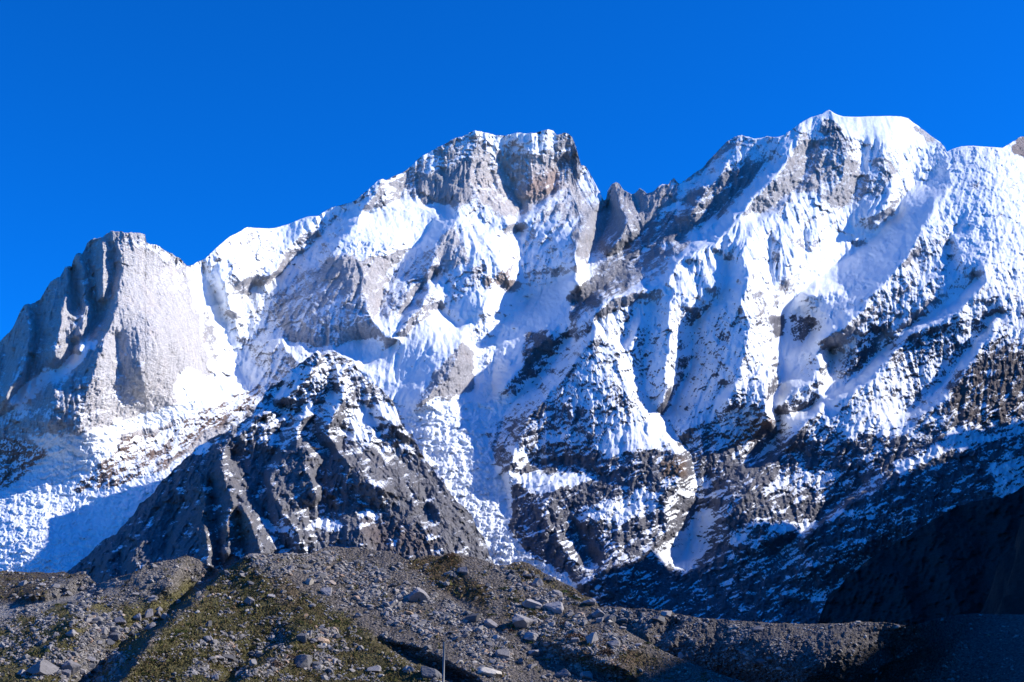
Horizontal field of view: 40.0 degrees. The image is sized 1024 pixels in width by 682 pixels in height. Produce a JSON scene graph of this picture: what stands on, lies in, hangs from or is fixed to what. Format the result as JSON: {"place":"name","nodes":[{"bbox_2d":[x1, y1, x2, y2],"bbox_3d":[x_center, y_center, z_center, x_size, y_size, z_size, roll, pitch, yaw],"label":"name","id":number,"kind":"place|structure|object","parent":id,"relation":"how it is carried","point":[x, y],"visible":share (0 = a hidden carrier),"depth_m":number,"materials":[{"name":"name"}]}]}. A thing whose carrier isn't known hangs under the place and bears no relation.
{"place":"outdoors","nodes":[
{"label":"outdoors","id":0,"kind":"place"},
{"bbox_2d":[0,436,46,491],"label":"rock outcrop","id":1,"kind":"object","parent":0,"point":[20,459],"visible":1,"depth_m":5300.07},
{"bbox_2d":[0,397,203,572],"bbox_3d":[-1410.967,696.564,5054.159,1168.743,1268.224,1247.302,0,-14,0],"label":"valley glacier","id":2,"kind":"object","parent":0,"point":[50,522],"visible":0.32,"depth_m":5149.01,"materials":[{"name":"white snow"}]},
{"bbox_2d":[0,231,213,438],"bbox_3d":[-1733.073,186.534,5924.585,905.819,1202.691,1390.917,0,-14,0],"label":"rock tower","id":3,"kind":"structure","parent":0,"point":[107,329],"depth_m":5562.05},
{"bbox_2d":[71,383,275,494],"bbox_3d":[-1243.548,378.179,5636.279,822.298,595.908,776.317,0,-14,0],"label":"rock ridge","id":4,"kind":"object","parent":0,"point":[141,454],"visible":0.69,"depth_m":5522.52,"materials":[{"name":"white snow"}]},
{"bbox_2d":[66,350,493,583],"bbox_3d":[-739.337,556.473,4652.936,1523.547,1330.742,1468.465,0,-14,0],"label":"triangular rock peak","id":5,"kind":"structure","parent":0,"point":[265,477],"depth_m":4660.97,"materials":[{"name":"grey stone"}]},
{"bbox_2d":[1,129,604,492],"bbox_3d":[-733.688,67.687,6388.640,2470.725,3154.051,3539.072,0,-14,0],"label":"central mountain","id":6,"kind":"structure","parent":0,"point":[446,270],"depth_m":6661.69,"materials":[{"name":"white snow"}]},
{"bbox_2d":[0,546,742,681],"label":"moraine slope","id":7,"kind":"structure","parent":0,"point":[384,561],"depth_m":449.70,"materials":[{"name":"grey gravel"}]},
{"bbox_2d":[17,669,24,675],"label":"boulder","id":8,"kind":"object","parent":7,"relation":"on","point":[21,672],"visible":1,"depth_m":423.08,"materials":[{"name":"grey stone"}]},
{"bbox_2d":[18,580,27,586],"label":"boulder","id":9,"kind":"object","parent":7,"relation":"on","point":[22,583],"visible":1,"depth_m":508.82,"materials":[{"name":"grey stone"}]},
{"bbox_2d":[26,660,59,674],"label":"boulder","id":10,"kind":"object","parent":7,"relation":"on","point":[44,667],"visible":1,"depth_m":422.61,"materials":[{"name":"grey stone"}]},
{"bbox_2d":[51,583,59,588],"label":"boulder","id":11,"kind":"object","parent":7,"relation":"on","point":[55,585],"visible":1,"depth_m":497.42,"materials":[{"name":"grey stone"}]},
{"bbox_2d":[62,669,70,677],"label":"boulder","id":12,"kind":"object","parent":7,"relation":"on","point":[67,672],"visible":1,"depth_m":425.05,"materials":[{"name":"grey stone"}]},
{"bbox_2d":[65,629,75,636],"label":"boulder","id":13,"kind":"object","parent":7,"relation":"on","point":[71,632],"visible":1,"depth_m":441.89,"materials":[{"name":"grey stone"}]},
{"bbox_2d":[62,660,81,674],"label":"boulder","id":14,"kind":"object","parent":7,"relation":"on","point":[74,667],"visible":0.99,"depth_m":427.08,"materials":[{"name":"grey stone"}]},
{"bbox_2d":[79,668,85,674],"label":"boulder","id":15,"kind":"object","parent":7,"relation":"on","point":[82,671],"visible":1,"depth_m":430.84,"materials":[{"name":"grey stone"}]},
{"bbox_2d":[87,656,95,661],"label":"boulder","id":16,"kind":"object","parent":7,"relation":"on","point":[91,658],"visible":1,"depth_m":437.82,"materials":[{"name":"grey stone"}]},
{"bbox_2d":[88,663,96,670],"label":"boulder","id":17,"kind":"object","parent":7,"relation":"on","point":[92,665],"visible":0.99,"depth_m":436.60,"materials":[{"name":"grey stone"}]},
{"bbox_2d":[95,665,102,672],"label":"boulder","id":18,"kind":"object","parent":7,"relation":"on","point":[98,667],"visible":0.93,"depth_m":438.85,"materials":[{"name":"grey stone"}]},
{"bbox_2d":[96,675,104,681],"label":"boulder","id":19,"kind":"object","parent":7,"relation":"on","point":[98,679],"visible":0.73,"depth_m":424.83,"materials":[{"name":"grey stone"}]},
{"bbox_2d":[97,620,104,625],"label":"boulder","id":20,"kind":"object","parent":7,"relation":"on","point":[99,622],"visible":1,"depth_m":453.05,"materials":[{"name":"grey stone"}]},
{"bbox_2d":[100,628,107,634],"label":"boulder","id":21,"kind":"object","parent":7,"relation":"on","point":[103,631],"visible":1,"depth_m":448.92,"materials":[{"name":"grey stone"}]},
{"bbox_2d":[106,638,114,644],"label":"boulder","id":22,"kind":"object","parent":7,"relation":"on","point":[109,641],"visible":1,"depth_m":447.73,"materials":[{"name":"grey stone"}]},
{"bbox_2d":[109,632,119,640],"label":"boulder","id":23,"kind":"object","parent":7,"relation":"on","point":[115,636],"visible":1,"depth_m":449.30,"materials":[{"name":"grey stone"}]},
{"bbox_2d":[113,616,126,623],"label":"boulder","id":24,"kind":"object","parent":7,"relation":"on","point":[121,619],"visible":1,"depth_m":456.77,"materials":[{"name":"grey stone"}]},
{"bbox_2d":[133,613,140,620],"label":"boulder","id":25,"kind":"object","parent":7,"relation":"on","point":[137,616],"visible":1,"depth_m":460.75,"materials":[{"name":"grey stone"}]},
{"bbox_2d":[145,609,152,617],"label":"boulder","id":26,"kind":"object","parent":7,"relation":"on","point":[148,612],"visible":1,"depth_m":463.72,"materials":[{"name":"grey stone"}]},
{"bbox_2d":[143,622,155,630],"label":"boulder","id":27,"kind":"object","parent":7,"relation":"on","point":[151,625],"visible":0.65,"depth_m":451.17,"materials":[{"name":"grey stone"}]},
{"bbox_2d":[148,595,158,600],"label":"boulder","id":28,"kind":"object","parent":7,"relation":"on","point":[153,597],"visible":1,"depth_m":471.75,"materials":[{"name":"grey stone"}]},
{"bbox_2d":[160,613,168,618],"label":"boulder","id":29,"kind":"object","parent":7,"relation":"on","point":[163,615],"visible":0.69,"depth_m":462.35,"materials":[{"name":"grey stone"}]},
{"bbox_2d":[203,636,210,641],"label":"boulder","id":30,"kind":"object","parent":7,"relation":"on","point":[207,638],"visible":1,"depth_m":427.18,"materials":[{"name":"grey stone"}]},
{"bbox_2d":[211,674,218,680],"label":"boulder","id":31,"kind":"object","parent":7,"relation":"on","point":[215,677],"visible":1,"depth_m":410.51,"materials":[{"name":"grey stone"}]},
{"bbox_2d":[222,654,234,660],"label":"boulder","id":32,"kind":"object","parent":7,"relation":"on","point":[230,657],"visible":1,"depth_m":425.06,"materials":[{"name":"grey stone"}]},
{"bbox_2d":[244,597,254,604],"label":"boulder","id":33,"kind":"object","parent":7,"relation":"on","point":[248,600],"visible":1,"depth_m":453.42,"materials":[{"name":"grey stone"}]},
{"bbox_2d":[249,659,256,665],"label":"boulder","id":34,"kind":"object","parent":7,"relation":"on","point":[252,662],"visible":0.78,"depth_m":412.42,"materials":[{"name":"grey stone"}]},
{"bbox_2d":[268,659,282,666],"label":"shrub","id":35,"kind":"object","parent":7,"relation":"on","point":[277,662],"visible":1,"depth_m":409.82,"materials":[{"name":"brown plant"}]},
{"bbox_2d":[296,633,306,643],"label":"boulder","id":36,"kind":"object","parent":7,"relation":"on","point":[301,637],"visible":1,"depth_m":426.43,"materials":[{"name":"grey stone"}]},
{"bbox_2d":[294,654,311,667],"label":"boulder","id":37,"kind":"object","parent":7,"relation":"on","point":[303,661],"visible":1,"depth_m":415.34,"materials":[{"name":"grey stone"}]},
{"bbox_2d":[305,578,313,584],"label":"boulder","id":38,"kind":"object","parent":7,"relation":"on","point":[309,581],"visible":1,"depth_m":469.03,"materials":[{"name":"grey stone"}]},
{"bbox_2d":[311,661,321,665],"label":"boulder","id":39,"kind":"object","parent":7,"relation":"on","point":[315,663],"visible":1,"depth_m":416.89,"materials":[{"name":"grey stone"}]},
{"bbox_2d":[317,637,329,643],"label":"boulder","id":40,"kind":"object","parent":7,"relation":"on","point":[322,640],"visible":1,"depth_m":430.23,"materials":[{"name":"beige stone"}]},
{"bbox_2d":[320,587,331,595],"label":"boulder","id":41,"kind":"object","parent":7,"relation":"on","point":[327,591],"visible":1,"depth_m":463.90,"materials":[{"name":"grey stone"}]},
{"bbox_2d":[333,633,340,638],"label":"boulder","id":42,"kind":"object","parent":7,"relation":"on","point":[337,635],"visible":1,"depth_m":435.31,"materials":[{"name":"grey stone"}]},
{"bbox_2d":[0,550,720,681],"bbox_3d":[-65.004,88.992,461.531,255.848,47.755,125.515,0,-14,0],"label":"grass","id":43,"kind":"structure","parent":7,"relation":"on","point":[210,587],"depth_m":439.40,"materials":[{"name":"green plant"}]},
{"bbox_2d":[366,665,381,671],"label":"boulder","id":44,"kind":"object","parent":7,"relation":"on","point":[377,668],"visible":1,"depth_m":417.51,"materials":[{"name":"grey stone"}]},
{"bbox_2d":[388,600,396,606],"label":"boulder","id":45,"kind":"object","parent":7,"relation":"on","point":[393,603],"visible":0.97,"depth_m":458.30,"materials":[{"name":"grey stone"}]},
{"bbox_2d":[404,666,415,672],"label":"boulder","id":46,"kind":"object","parent":7,"relation":"on","point":[409,669],"visible":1,"depth_m":415.35,"materials":[{"name":"grey stone"}]},
{"bbox_2d":[407,587,429,601],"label":"boulder","id":47,"kind":"object","parent":7,"relation":"on","point":[417,593],"visible":0.91,"depth_m":463.05,"materials":[{"name":"grey stone"}]},
{"bbox_2d":[420,666,441,678],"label":"boulder","id":48,"kind":"object","parent":7,"relation":"on","point":[428,672],"visible":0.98,"depth_m":412.54,"materials":[{"name":"grey stone"}]},
{"bbox_2d":[452,636,464,641],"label":"boulder","id":49,"kind":"object","parent":7,"relation":"on","point":[456,638],"visible":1,"depth_m":437.27,"materials":[{"name":"grey stone"}]},
{"bbox_2d":[457,566,468,573],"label":"boulder","id":50,"kind":"object","parent":7,"relation":"on","point":[463,570],"visible":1,"depth_m":482.01,"materials":[{"name":"grey stone"}]},
{"bbox_2d":[465,613,481,621],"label":"boulder","id":51,"kind":"object","parent":7,"relation":"on","point":[475,617],"visible":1,"depth_m":450.04,"materials":[{"name":"grey stone"}]},
{"bbox_2d":[478,667,501,676],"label":"boulder","id":52,"kind":"object","parent":7,"relation":"on","point":[490,672],"visible":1,"depth_m":414.86,"materials":[{"name":"white stone"}]},
{"bbox_2d":[484,619,497,627],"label":"boulder","id":53,"kind":"object","parent":7,"relation":"on","point":[490,623],"visible":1,"depth_m":446.52,"materials":[{"name":"grey stone"}]},
{"bbox_2d":[495,648,509,657],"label":"boulder","id":54,"kind":"object","parent":7,"relation":"on","point":[502,652],"visible":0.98,"depth_m":429.06,"materials":[{"name":"grey stone"}]},
{"bbox_2d":[0,548,1023,681],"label":"scattered stones","id":55,"kind":"object","parent":7,"relation":"on","point":[370,591],"visible":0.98,"depth_m":452.43,"materials":[{"name":"grey stone"}]},
{"bbox_2d":[517,658,523,663],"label":"boulder","id":56,"kind":"object","parent":7,"relation":"on","point":[520,660],"visible":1,"depth_m":427.29,"materials":[{"name":"grey stone"}]},
{"bbox_2d":[512,614,533,627],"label":"boulder","id":57,"kind":"object","parent":7,"relation":"on","point":[520,621],"visible":1,"depth_m":445.62,"materials":[{"name":"grey stone"}]},
{"bbox_2d":[521,581,528,586],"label":"boulder","id":58,"kind":"object","parent":7,"relation":"on","point":[524,583],"visible":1,"depth_m":473.12,"materials":[{"name":"grey stone"}]},
{"bbox_2d":[520,574,531,577],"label":"boulder","id":59,"kind":"object","parent":7,"relation":"on","point":[528,575],"visible":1,"depth_m":479.64,"materials":[{"name":"grey stone"}]},
{"bbox_2d":[524,632,538,640],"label":"boulder","id":60,"kind":"object","parent":7,"relation":"on","point":[530,636],"visible":1,"depth_m":439.72,"materials":[{"name":"grey stone"}]},
{"bbox_2d":[522,599,541,607],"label":"boulder","id":61,"kind":"object","parent":7,"relation":"on","point":[529,603],"visible":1,"depth_m":457.91,"materials":[{"name":"grey stone"}]},
{"bbox_2d":[528,649,541,655],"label":"boulder","id":62,"kind":"object","parent":7,"relation":"on","point":[535,652],"visible":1,"depth_m":433.55,"materials":[{"name":"grey stone"}]},
{"bbox_2d":[531,578,543,586],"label":"boulder","id":63,"kind":"object","parent":7,"relation":"on","point":[538,581],"visible":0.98,"depth_m":473.70,"materials":[{"name":"grey stone"}]},
{"bbox_2d":[544,576,552,581],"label":"boulder","id":64,"kind":"object","parent":7,"relation":"on","point":[547,578],"visible":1,"depth_m":478.94,"materials":[{"name":"grey stone"}]},
{"bbox_2d":[544,601,563,613],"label":"boulder","id":65,"kind":"object","parent":7,"relation":"on","point":[557,607],"visible":0.99,"depth_m":455.50,"materials":[{"name":"grey stone"}]},
{"bbox_2d":[552,590,562,596],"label":"boulder","id":66,"kind":"object","parent":7,"relation":"on","point":[558,593],"visible":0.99,"depth_m":466.97,"materials":[{"name":"grey stone"}]},
{"bbox_2d":[554,669,570,676],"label":"boulder","id":67,"kind":"object","parent":7,"relation":"on","point":[563,673],"visible":1,"depth_m":420.13,"materials":[{"name":"grey stone"}]},
{"bbox_2d":[564,632,585,638],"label":"shrub","id":68,"kind":"object","parent":7,"relation":"on","point":[569,635],"visible":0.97,"depth_m":434.44,"materials":[{"name":"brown plant"}]},
{"bbox_2d":[571,637,578,641],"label":"boulder","id":69,"kind":"object","parent":7,"relation":"on","point":[574,639],"visible":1,"depth_m":432.42,"materials":[{"name":"grey stone"}]},
{"bbox_2d":[580,671,592,678],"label":"boulder","id":70,"kind":"object","parent":7,"relation":"on","point":[587,674],"visible":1,"depth_m":419.00,"materials":[{"name":"grey stone"}]},
{"bbox_2d":[583,598,595,604],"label":"boulder","id":71,"kind":"object","parent":7,"relation":"on","point":[591,601],"visible":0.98,"depth_m":459.33,"materials":[{"name":"grey stone"}]},
{"bbox_2d":[585,632,598,643],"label":"boulder","id":72,"kind":"object","parent":7,"relation":"on","point":[592,637],"visible":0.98,"depth_m":431.01,"materials":[{"name":"grey stone"}]},
{"bbox_2d":[592,609,604,616],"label":"boulder","id":73,"kind":"object","parent":7,"relation":"on","point":[597,612],"visible":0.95,"depth_m":448.72,"materials":[{"name":"grey stone"}]},
{"bbox_2d":[596,617,603,622],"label":"boulder","id":74,"kind":"object","parent":7,"relation":"on","point":[599,619],"visible":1,"depth_m":444.71,"materials":[{"name":"grey stone"}]},
{"bbox_2d":[596,648,615,654],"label":"shrub","id":75,"kind":"object","parent":7,"relation":"on","point":[604,651],"visible":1,"depth_m":423.55,"materials":[{"name":"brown plant"}]},
{"bbox_2d":[604,614,615,621],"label":"boulder","id":76,"kind":"object","parent":7,"relation":"on","point":[611,617],"visible":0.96,"depth_m":445.43,"materials":[{"name":"grey stone"}]},
{"bbox_2d":[607,640,620,646],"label":"boulder","id":77,"kind":"object","parent":7,"relation":"on","point":[613,643],"visible":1,"depth_m":428.70,"materials":[{"name":"grey stone"}]},
{"bbox_2d":[403,386,578,591],"bbox_3d":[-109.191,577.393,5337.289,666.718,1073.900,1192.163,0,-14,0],"label":"icefall glacier","id":78,"kind":"object","parent":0,"point":[449,439],"visible":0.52,"depth_m":5477.27,"materials":[{"name":"white snow"}]},
{"bbox_2d":[0,0,1023,340],"label":"sky","id":79,"kind":"structure","parent":0,"point":[187,126],"materials":[{"name":"blue"}]},
{"bbox_2d":[485,110,1023,623],"bbox_3d":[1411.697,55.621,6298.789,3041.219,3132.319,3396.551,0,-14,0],"label":"snow dome mountain","id":80,"kind":"structure","parent":0,"point":[773,380],"depth_m":5727.50,"materials":[{"name":"white snow"}]},
{"bbox_2d":[600,606,1023,681],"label":"moraine ridge","id":81,"kind":"structure","parent":0,"point":[885,635],"depth_m":632.41,"materials":[{"name":"grey gravel"}]},
{"bbox_2d":[652,615,664,621],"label":"boulder","id":82,"kind":"object","parent":81,"relation":"on","point":[660,618],"visible":1,"depth_m":679.89,"materials":[{"name":"grey stone"}]},
{"bbox_2d":[661,611,671,617],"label":"boulder","id":83,"kind":"object","parent":81,"relation":"on","point":[666,613],"visible":1,"depth_m":684.80,"materials":[{"name":"grey stone"}]},
{"bbox_2d":[684,653,691,658],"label":"boulder","id":84,"kind":"object","parent":81,"relation":"on","point":[687,655],"visible":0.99,"depth_m":647.52,"materials":[{"name":"grey stone"}]},
{"bbox_2d":[752,626,763,630],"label":"boulder","id":85,"kind":"object","parent":81,"relation":"on","point":[758,628],"visible":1,"depth_m":641.51,"materials":[{"name":"grey stone"}]},
{"bbox_2d":[757,658,764,664],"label":"boulder","id":86,"kind":"object","parent":81,"relation":"on","point":[761,661],"visible":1,"depth_m":614.80,"materials":[{"name":"grey stone"}]},
{"bbox_2d":[817,485,1023,625],"bbox_3d":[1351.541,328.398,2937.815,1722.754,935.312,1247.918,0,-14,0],"label":"valley hill","id":87,"kind":"structure","parent":0,"point":[945,564],"depth_m":2667.53,"materials":[{"name":"grey stone"}]},
{"bbox_2d":[980,516,1023,614],"bbox_3d":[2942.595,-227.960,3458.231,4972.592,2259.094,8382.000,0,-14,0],"label":"mountain","id":88,"kind":"structure","parent":0,"point":[1006,595],"depth_m":1477.26,"materials":[{"name":"grey stone"}]},
{"bbox_3d":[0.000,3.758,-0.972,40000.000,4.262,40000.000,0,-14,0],"label":"valley ground","id":89,"kind":"structure","parent":0,"visible":0},
{"bbox_2d":[442,642,444,681],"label":"metal pole","id":90,"kind":"object","parent":89,"relation":"on","point":[443,672],"visible":1,"depth_m":100.46,"materials":[{"name":"metal"}]}
]}

